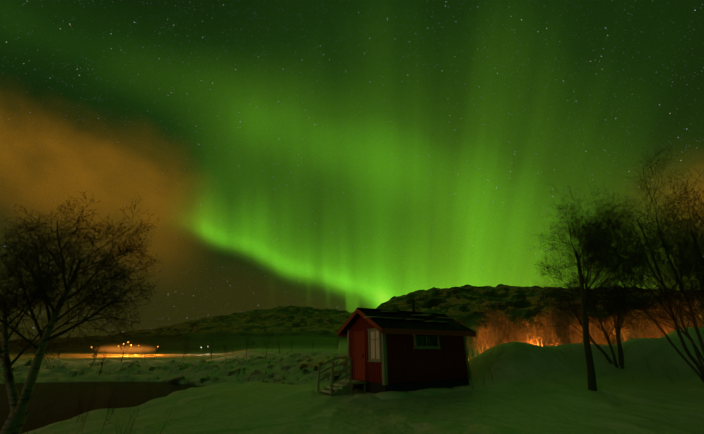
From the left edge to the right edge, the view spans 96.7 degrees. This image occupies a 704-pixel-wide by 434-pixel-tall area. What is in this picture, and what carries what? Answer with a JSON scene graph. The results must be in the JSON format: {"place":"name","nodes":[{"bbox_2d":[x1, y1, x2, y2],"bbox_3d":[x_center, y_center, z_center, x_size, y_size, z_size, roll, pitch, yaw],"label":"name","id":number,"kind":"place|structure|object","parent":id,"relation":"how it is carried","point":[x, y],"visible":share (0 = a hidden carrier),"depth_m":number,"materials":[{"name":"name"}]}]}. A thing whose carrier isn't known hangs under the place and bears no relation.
{"place":"outdoors","nodes":[
{"label":"outdoors","id":0,"kind":"place"},
{"bbox_2d":[0,381,202,433],"bbox_3d":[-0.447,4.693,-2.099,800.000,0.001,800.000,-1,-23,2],"label":"river water","id":1,"kind":"structure","parent":0,"point":[71,393],"depth_m":37.42,"materials":[{"name":"black liquid"}]},
{"bbox_2d":[0,284,703,433],"bbox_3d":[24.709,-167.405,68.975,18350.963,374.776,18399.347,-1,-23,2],"label":"snow ground","id":2,"kind":"structure","parent":0,"point":[535,389],"depth_m":15.88,"materials":[{"name":"white snow"}]},
{"bbox_2d":[0,191,163,433],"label":"birch tree","id":3,"kind":"object","parent":2,"relation":"on","point":[15,421],"visible":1,"depth_m":6.78,"materials":[{"name":"brown plant"}]},
{"bbox_2d":[96,343,153,354],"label":"town lights","id":4,"kind":"object","parent":2,"relation":"on","point":[128,348],"visible":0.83,"depth_m":232.21},
{"bbox_2d":[43,331,337,375],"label":"bushes","id":5,"kind":"object","parent":2,"relation":"on","point":[181,352],"visible":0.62,"depth_m":86.11,"materials":[{"name":"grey plant"}]},
{"bbox_2d":[27,330,677,433],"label":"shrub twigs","id":6,"kind":"object","parent":2,"relation":"on","point":[127,405],"visible":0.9,"depth_m":9.21,"materials":[{"name":"brown plant"}]},
{"bbox_2d":[317,299,475,395],"bbox_3d":[2.191,6.357,15.604,7.450,4.780,3.890,13,-26,-28],"label":"red cabin","id":7,"kind":"object","parent":2,"relation":"on","point":[386,355],"visible":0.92,"depth_m":14.44,"materials":[{"name":"paint"}]},
{"bbox_2d":[321,311,474,398],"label":"snow","id":8,"kind":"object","parent":2,"relation":"on","point":[406,394],"visible":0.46,"depth_m":13.59,"materials":[{"name":"white snow"}]},
{"bbox_2d":[459,279,703,358],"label":"birch wood","id":9,"kind":"object","parent":2,"relation":"on","point":[503,333],"visible":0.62,"depth_m":33.66,"materials":[{"name":"beige plant"}]},
{"bbox_2d":[527,198,661,390],"bbox_3d":[10.663,3.106,13.582,4.812,8.194,5.664,-12,-26,25],"label":"birch tree","id":10,"kind":"object","parent":2,"relation":"on","point":[589,248],"visible":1,"depth_m":13.57,"materials":[{"name":"brown plant"}]},
{"bbox_2d":[531,246,694,368],"bbox_3d":[14.696,4.657,17.725,7.539,7.230,8.132,-1,-23,2],"label":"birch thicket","id":11,"kind":"object","parent":2,"relation":"on","point":[618,340],"visible":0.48,"depth_m":17.23,"materials":[{"name":"brown plant"}]},
{"bbox_2d":[532,145,703,382],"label":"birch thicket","id":12,"kind":"object","parent":2,"relation":"on","point":[667,254],"visible":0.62,"depth_m":14.87,"materials":[{"name":"brown plant"}]},
{"bbox_2d":[626,193,703,326],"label":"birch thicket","id":13,"kind":"object","parent":2,"relation":"on","point":[695,281],"visible":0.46,"depth_m":14.47,"materials":[{"name":"grey plant"}]},
{"bbox_2d":[0,0,703,340],"label":"sky","id":14,"kind":"structure","parent":0,"point":[348,155],"materials":[{"name":"green"}]}
]}

